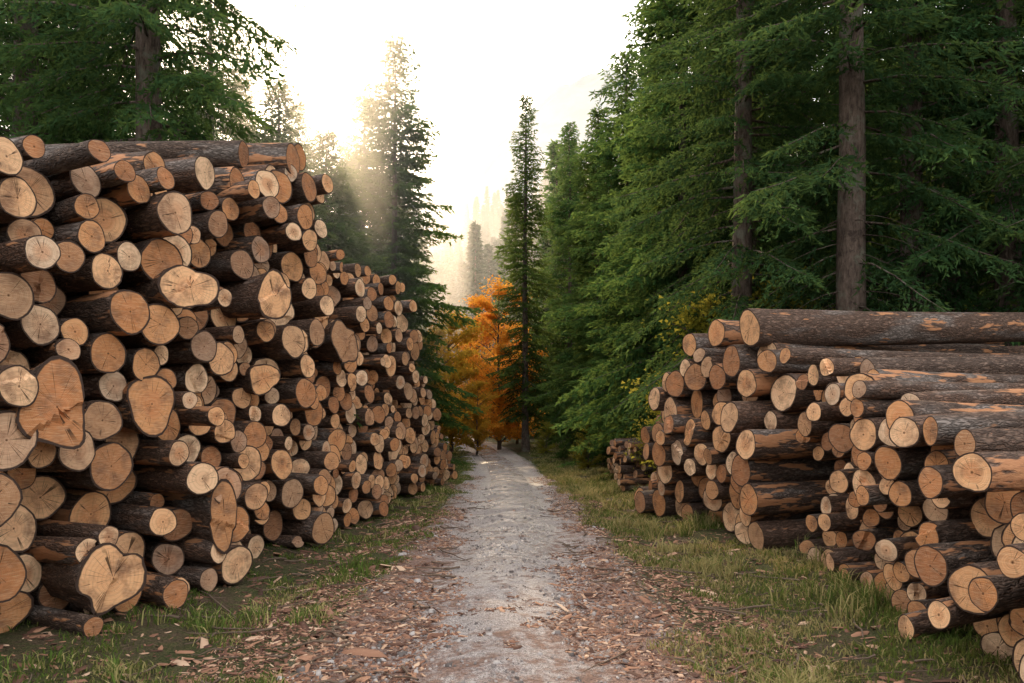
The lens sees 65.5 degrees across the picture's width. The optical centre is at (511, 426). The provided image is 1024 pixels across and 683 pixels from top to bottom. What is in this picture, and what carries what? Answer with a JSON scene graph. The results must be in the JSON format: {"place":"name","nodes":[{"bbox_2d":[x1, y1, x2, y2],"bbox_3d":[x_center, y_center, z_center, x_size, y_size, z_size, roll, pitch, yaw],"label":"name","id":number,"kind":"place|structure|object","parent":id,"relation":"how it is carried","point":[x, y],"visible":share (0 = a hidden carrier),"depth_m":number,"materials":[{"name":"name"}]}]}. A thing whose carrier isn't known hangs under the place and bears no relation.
{"place":"outdoors","nodes":[
{"label":"outdoors","id":0,"kind":"place"},
{"bbox_2d":[274,437,720,682],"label":"dirt road","id":1,"kind":"structure","parent":0,"point":[494,466],"depth_m":7.30,"materials":[{"name":"grey soil"}]},
{"bbox_2d":[171,475,829,682],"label":"bark debris","id":2,"kind":"object","parent":1,"relation":"on","point":[299,651],"visible":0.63,"depth_m":6.67,"materials":[{"name":"brown wood"}]},
{"bbox_2d":[0,0,1017,226],"label":"sky","id":3,"kind":"structure","parent":0,"point":[480,56],"materials":[{"name":"white"}]},
{"bbox_2d":[366,69,652,239],"bbox_3d":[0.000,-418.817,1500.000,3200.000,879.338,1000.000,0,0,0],"label":"mountain","id":4,"kind":"structure","parent":0,"point":[559,107],"depth_m":1555.67,"materials":[{"name":"white"}]},
{"bbox_2d":[0,154,1021,682],"bbox_3d":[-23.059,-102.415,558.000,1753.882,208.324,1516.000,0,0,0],"label":"ground","id":5,"kind":"structure","parent":0,"point":[228,598],"depth_m":6.43,"materials":[{"name":"brown soil"}]},
{"bbox_2d":[0,99,18,124],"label":"spruce tree","id":6,"kind":"object","parent":5,"relation":"on","point":[4,109],"visible":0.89,"depth_m":13.86,"materials":[{"name":"green plant"}]},
{"bbox_2d":[0,0,109,140],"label":"spruce tree","id":7,"kind":"object","parent":5,"relation":"on","point":[9,78],"visible":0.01,"depth_m":21.76,"materials":[{"name":"green plant"}]},
{"bbox_2d":[0,0,176,142],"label":"spruce tree","id":8,"kind":"object","parent":5,"relation":"on","point":[1,39],"visible":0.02,"depth_m":22.64,"materials":[{"name":"green plant"}]},
{"bbox_2d":[0,0,214,142],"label":"spruce tree","id":9,"kind":"object","parent":5,"relation":"on","point":[93,96],"depth_m":18.68,"materials":[{"name":"green plant"}]},
{"bbox_2d":[0,0,218,143],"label":"spruce tree","id":10,"kind":"object","parent":5,"relation":"on","point":[5,27],"visible":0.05,"depth_m":16.83,"materials":[{"name":"green plant"}]},
{"bbox_2d":[0,0,362,427],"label":"spruce tree","id":11,"kind":"object","parent":5,"relation":"on","point":[147,28],"visible":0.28,"depth_m":13.53,"materials":[{"name":"green plant"}]},
{"bbox_2d":[170,0,278,142],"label":"spruce tree","id":12,"kind":"object","parent":5,"relation":"on","point":[225,112],"visible":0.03,"depth_m":24.03,"materials":[{"name":"green plant"}]},
{"bbox_2d":[0,135,457,637],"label":"log pile","id":13,"kind":"object","parent":5,"relation":"on","point":[208,349],"visible":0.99,"depth_m":7.80,"materials":[{"name":"brown wood"}]},
{"bbox_2d":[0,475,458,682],"bbox_3d":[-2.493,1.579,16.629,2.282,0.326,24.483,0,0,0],"label":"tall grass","id":14,"kind":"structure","parent":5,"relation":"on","point":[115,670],"depth_m":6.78,"materials":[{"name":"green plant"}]},
{"bbox_2d":[0,444,475,682],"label":"grass","id":15,"kind":"structure","parent":5,"relation":"on","point":[457,481],"depth_m":7.57,"materials":[{"name":"green plant"}]},
{"bbox_2d":[215,76,265,140],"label":"spruce tree","id":16,"kind":"object","parent":5,"relation":"on","point":[252,92],"visible":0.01,"depth_m":35.91,"materials":[{"name":"green plant"}]},
{"bbox_2d":[232,78,356,263],"bbox_3d":[-7.942,-4.936,27.012,6.814,13.529,6.648,0,0,24],"label":"spruce tree","id":17,"kind":"object","parent":5,"relation":"on","point":[277,111],"visible":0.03,"depth_m":26.82,"materials":[{"name":"green plant"}]},
{"bbox_2d":[282,100,328,244],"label":"spruce tree","id":18,"kind":"object","parent":5,"relation":"on","point":[305,124],"visible":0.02,"depth_m":43.88,"materials":[{"name":"green plant"}]},
{"bbox_2d":[304,127,390,276],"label":"spruce tree","id":19,"kind":"object","parent":5,"relation":"on","point":[340,226],"visible":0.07,"depth_m":29.64,"materials":[{"name":"green plant"}]},
{"bbox_2d":[328,132,369,228],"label":"spruce tree","id":20,"kind":"object","parent":5,"relation":"on","point":[343,136],"visible":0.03,"depth_m":54.83,"materials":[{"name":"green plant"}]},
{"bbox_2d":[328,93,414,363],"bbox_3d":[-7.272,-7.026,37.840,7.641,17.718,7.882,0,0,-33],"label":"spruce tree","id":21,"kind":"object","parent":5,"relation":"on","point":[362,149],"visible":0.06,"depth_m":37.64,"materials":[{"name":"green plant"}]},
{"bbox_2d":[366,167,444,438],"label":"spruce tree","id":22,"kind":"object","parent":5,"relation":"on","point":[419,242],"visible":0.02,"depth_m":41.90,"materials":[{"name":"green plant"}]},
{"bbox_2d":[342,33,484,465],"bbox_3d":[-4.867,-7.110,33.017,7.532,18.038,7.348,0,0,9],"label":"spruce tree","id":23,"kind":"object","parent":5,"relation":"on","point":[392,175],"visible":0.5,"depth_m":32.66,"materials":[{"name":"green plant"}]},
{"bbox_2d":[397,292,440,425],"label":"spruce tree","id":24,"kind":"object","parent":5,"relation":"on","point":[414,328],"visible":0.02,"depth_m":33.96,"materials":[{"name":"green plant"}]},
{"bbox_2d":[415,325,479,447],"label":"autumn maple tree","id":25,"kind":"object","parent":5,"relation":"on","point":[452,358],"visible":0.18,"depth_m":38.60,"materials":[{"name":"orange plant"}]},
{"bbox_2d":[432,324,471,395],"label":"autumn maple tree","id":26,"kind":"object","parent":5,"relation":"on","point":[455,331],"visible":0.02,"depth_m":55.66,"materials":[{"name":"orange plant"}]},
{"bbox_2d":[425,308,497,452],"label":"autumn maple tree","id":27,"kind":"object","parent":5,"relation":"on","point":[463,373],"visible":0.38,"depth_m":40.88,"materials":[{"name":"orange plant"}]},
{"bbox_2d":[442,294,504,441],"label":"autumn beech tree","id":28,"kind":"object","parent":5,"relation":"on","point":[486,339],"visible":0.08,"depth_m":49.75,"materials":[{"name":"orange plant"}]},
{"bbox_2d":[454,379,503,454],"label":"autumn maple tree","id":29,"kind":"object","parent":5,"relation":"on","point":[478,436],"visible":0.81,"depth_m":39.76,"materials":[{"name":"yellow plant"}]},
{"bbox_2d":[277,483,690,682],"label":"gravel stones","id":30,"kind":"object","parent":5,"relation":"on","point":[401,653],"visible":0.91,"depth_m":7.10,"materials":[{"name":"grey gravel"}]},
{"bbox_2d":[472,311,515,436],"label":"autumn beech tree","id":31,"kind":"object","parent":5,"relation":"on","point":[486,345],"visible":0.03,"depth_m":59.86,"materials":[{"name":"orange plant"}]},
{"bbox_2d":[139,491,851,682],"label":"bark debris","id":32,"kind":"object","parent":5,"relation":"on","point":[364,651],"visible":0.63,"depth_m":6.42,"materials":[{"name":"brown wood"}]},
{"bbox_2d":[453,275,548,449],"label":"autumn beech tree","id":33,"kind":"object","parent":5,"relation":"on","point":[499,430],"visible":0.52,"depth_m":43.56,"materials":[{"name":"orange plant"}]},
{"bbox_2d":[0,497,1020,682],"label":"bark debris","id":34,"kind":"object","parent":5,"relation":"on","point":[415,528],"visible":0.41,"depth_m":6.57,"materials":[{"name":"brown wood"}]},
{"bbox_2d":[486,322,545,443],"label":"autumn beech tree","id":35,"kind":"object","parent":5,"relation":"on","point":[514,425],"visible":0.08,"depth_m":49.00,"materials":[{"name":"orange plant"}]},
{"bbox_2d":[27,498,1012,682],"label":"fallen twigs","id":36,"kind":"object","parent":5,"relation":"on","point":[403,667],"visible":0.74,"depth_m":7.18,"materials":[{"name":"brown wood"}]},
{"bbox_2d":[482,94,563,451],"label":"spruce tree","id":37,"kind":"object","parent":5,"relation":"on","point":[525,358],"visible":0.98,"depth_m":41.84,"materials":[{"name":"green plant"}]},
{"bbox_2d":[514,195,575,438],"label":"spruce tree","id":38,"kind":"object","parent":5,"relation":"on","point":[547,308],"visible":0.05,"depth_m":55.52,"materials":[{"name":"green plant"}]},
{"bbox_2d":[533,420,556,452],"bbox_3d":[1.670,0.554,39.992,1.491,1.798,1.436,0,0,0],"label":"shrub","id":39,"kind":"object","parent":5,"relation":"on","point":[545,434],"visible":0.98,"depth_m":39.90,"materials":[{"name":"green plant"}]},
{"bbox_2d":[510,121,600,446],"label":"spruce tree","id":40,"kind":"object","parent":5,"relation":"on","point":[567,201],"visible":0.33,"depth_m":45.65,"materials":[{"name":"green plant"}]},
{"bbox_2d":[523,104,644,459],"bbox_3d":[3.988,-6.345,35.880,6.449,16.413,6.252,0,0,-32],"label":"spruce tree","id":41,"kind":"object","parent":5,"relation":"on","point":[566,368],"visible":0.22,"depth_m":35.81,"materials":[{"name":"green plant"}]},
{"bbox_2d":[568,425,607,469],"bbox_3d":[2.844,0.710,29.986,1.678,2.022,1.616,0,0,-7],"label":"shrub","id":42,"kind":"object","parent":5,"relation":"on","point":[584,463],"visible":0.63,"depth_m":29.92,"materials":[{"name":"green plant"}]},
{"bbox_2d":[540,49,661,467],"bbox_3d":[4.623,-6.596,31.980,7.173,17.013,6.998,0,0,-10],"label":"spruce tree","id":43,"kind":"object","parent":5,"relation":"on","point":[609,174],"visible":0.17,"depth_m":31.61,"materials":[{"name":"green plant"}]},
{"bbox_2d":[612,425,640,462],"bbox_3d":[3.695,0.759,23.970,1.491,1.798,1.436,0,0,-31],"label":"shrub","id":44,"kind":"object","parent":5,"relation":"on","point":[634,435],"visible":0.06,"depth_m":23.83,"materials":[{"name":"green plant"}]},
{"bbox_2d":[606,438,656,490],"bbox_3d":[5.139,0.994,23.389,5.263,1.503,7.199,0,0,0],"label":"log pile","id":45,"kind":"object","parent":5,"relation":"on","point":[627,477],"visible":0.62,"depth_m":20.27,"materials":[{"name":"brown wood"}]},
{"bbox_2d":[566,46,713,456],"bbox_3d":[4.679,-5.550,26.852,6.252,14.921,6.449,0,0,-42],"label":"spruce tree","id":46,"kind":"object","parent":5,"relation":"on","point":[601,310],"visible":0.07,"depth_m":26.75,"materials":[{"name":"green plant"}]},
{"bbox_2d":[623,379,660,475],"bbox_3d":[3.997,0.152,19.973,2.610,3.146,2.513,0,0,-10],"label":"shrub","id":47,"kind":"object","parent":5,"relation":"on","point":[638,434],"visible":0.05,"depth_m":20.05,"materials":[{"name":"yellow plant"}]},
{"bbox_2d":[549,0,775,474],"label":"spruce tree","id":48,"kind":"object","parent":5,"relation":"on","point":[653,12],"visible":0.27,"depth_m":23.68,"materials":[{"name":"green plant"}]},
{"bbox_2d":[621,285,732,476],"bbox_3d":[4.493,-0.644,17.881,3.949,4.944,4.101,0,0,28],"label":"shrub","id":49,"kind":"object","parent":5,"relation":"on","point":[703,313],"visible":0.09,"depth_m":18.14,"materials":[{"name":"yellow plant"}]},
{"bbox_2d":[372,54,989,437],"bbox_3d":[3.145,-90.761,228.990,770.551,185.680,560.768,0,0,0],"label":"distant forest","id":50,"kind":"object","parent":5,"relation":"on","point":[460,274],"visible":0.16,"depth_m":130.44,"materials":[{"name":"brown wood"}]},
{"bbox_2d":[620,1,780,330],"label":"spruce tree","id":51,"kind":"object","parent":5,"relation":"on","point":[714,155],"depth_m":28.86,"materials":[{"name":"green plant"}]},
{"bbox_2d":[689,74,759,261],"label":"spruce tree","id":52,"kind":"object","parent":5,"relation":"on","point":[726,145],"depth_m":37.30,"materials":[{"name":"green plant"}]},
{"bbox_2d":[649,265,822,360],"bbox_3d":[5.747,-0.847,18.598,4.474,5.393,4.308,0,0,-36],"label":"shrub","id":53,"kind":"object","parent":5,"relation":"on","point":[758,292],"visible":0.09,"depth_m":17.82,"materials":[{"name":"green plant"}]},
{"bbox_2d":[588,0,912,430],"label":"spruce tree","id":54,"kind":"object","parent":5,"relation":"on","point":[743,178],"visible":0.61,"depth_m":17.36,"materials":[{"name":"green plant"}]},
{"bbox_2d":[613,0,895,360],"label":"spruce tree","id":55,"kind":"object","parent":5,"relation":"on","point":[673,174],"visible":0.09,"depth_m":21.78,"materials":[{"name":"green plant"}]},
{"bbox_2d":[529,442,1020,682],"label":"grass","id":56,"kind":"structure","parent":5,"relation":"on","point":[892,618],"depth_m":6.66,"materials":[{"name":"green plant"}]},
{"bbox_2d":[726,0,883,289],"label":"spruce tree","id":57,"kind":"object","parent":5,"relation":"on","point":[828,234],"depth_m":32.21,"materials":[{"name":"green plant"}]},
{"bbox_2d":[711,0,901,306],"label":"spruce tree","id":58,"kind":"object","parent":5,"relation":"on","point":[810,260],"visible":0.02,"depth_m":23.36,"materials":[{"name":"green plant"}]},
{"bbox_2d":[773,287,872,309],"bbox_3d":[6.896,-0.742,19.129,4.129,5.168,4.287,0,0,-3],"label":"shrub","id":59,"kind":"object","parent":5,"relation":"on","point":[798,306],"depth_m":19.07,"materials":[{"name":"green plant"}]},
{"bbox_2d":[634,308,1023,549],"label":"log pile","id":60,"kind":"object","parent":5,"relation":"on","point":[730,401],"visible":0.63,"depth_m":11.37,"materials":[{"name":"brown wood"}]},
{"bbox_2d":[669,0,1023,315],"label":"spruce tree","id":61,"kind":"object","parent":5,"relation":"on","point":[850,171],"visible":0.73,"depth_m":15.11,"materials":[{"name":"green plant"}]},
{"bbox_2d":[812,6,896,282],"bbox_3d":[14.427,-9.359,33.978,7.641,22.381,7.882,0,0,21],"label":"spruce tree","id":62,"kind":"object","parent":5,"relation":"on","point":[838,136],"visible":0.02,"depth_m":33.64,"materials":[{"name":"green plant"}]},
{"bbox_2d":[760,0,1023,311],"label":"spruce tree","id":63,"kind":"object","parent":5,"relation":"on","point":[914,205],"visible":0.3,"depth_m":16.78,"materials":[{"name":"green plant"}]},
{"bbox_2d":[779,347,1023,682],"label":"log pile","id":64,"kind":"object","parent":5,"relation":"on","point":[922,502],"visible":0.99,"depth_m":6.61,"materials":[{"name":"brown wood"}]},
{"bbox_2d":[816,2,992,304],"bbox_3d":[13.818,-10.384,28.019,7.890,24.598,7.698,0,0,5],"label":"spruce tree","id":65,"kind":"object","parent":5,"relation":"on","point":[881,249],"visible":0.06,"depth_m":27.42,"materials":[{"name":"green plant"}]},
{"bbox_2d":[806,0,1023,345],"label":"spruce tree","id":66,"kind":"object","parent":5,"relation":"on","point":[1009,204],"visible":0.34,"depth_m":16.77,"materials":[{"name":"green plant"}]},
{"bbox_2d":[819,0,1023,311],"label":"spruce tree","id":67,"kind":"object","parent":5,"relation":"on","point":[898,220],"visible":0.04,"depth_m":20.39,"materials":[{"name":"green plant"}]},
{"bbox_2d":[889,0,1023,343],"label":"spruce tree","id":68,"kind":"object","parent":5,"relation":"on","point":[966,270],"depth_m":23.16,"materials":[{"name":"green plant"}]},
{"bbox_2d":[896,1,1023,309],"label":"spruce tree","id":69,"kind":"object","parent":5,"relation":"on","point":[984,189],"depth_m":29.11,"materials":[{"name":"green plant"}]},
{"bbox_2d":[939,0,1023,345],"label":"spruce tree","id":70,"kind":"object","parent":5,"relation":"on","point":[1008,170],"visible":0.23,"depth_m":15.51,"materials":[{"name":"green plant"}]},
{"bbox_2d":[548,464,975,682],"bbox_3d":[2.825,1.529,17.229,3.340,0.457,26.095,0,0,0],"label":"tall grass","id":71,"kind":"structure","parent":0,"point":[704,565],"depth_m":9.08,"materials":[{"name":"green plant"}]}
]}

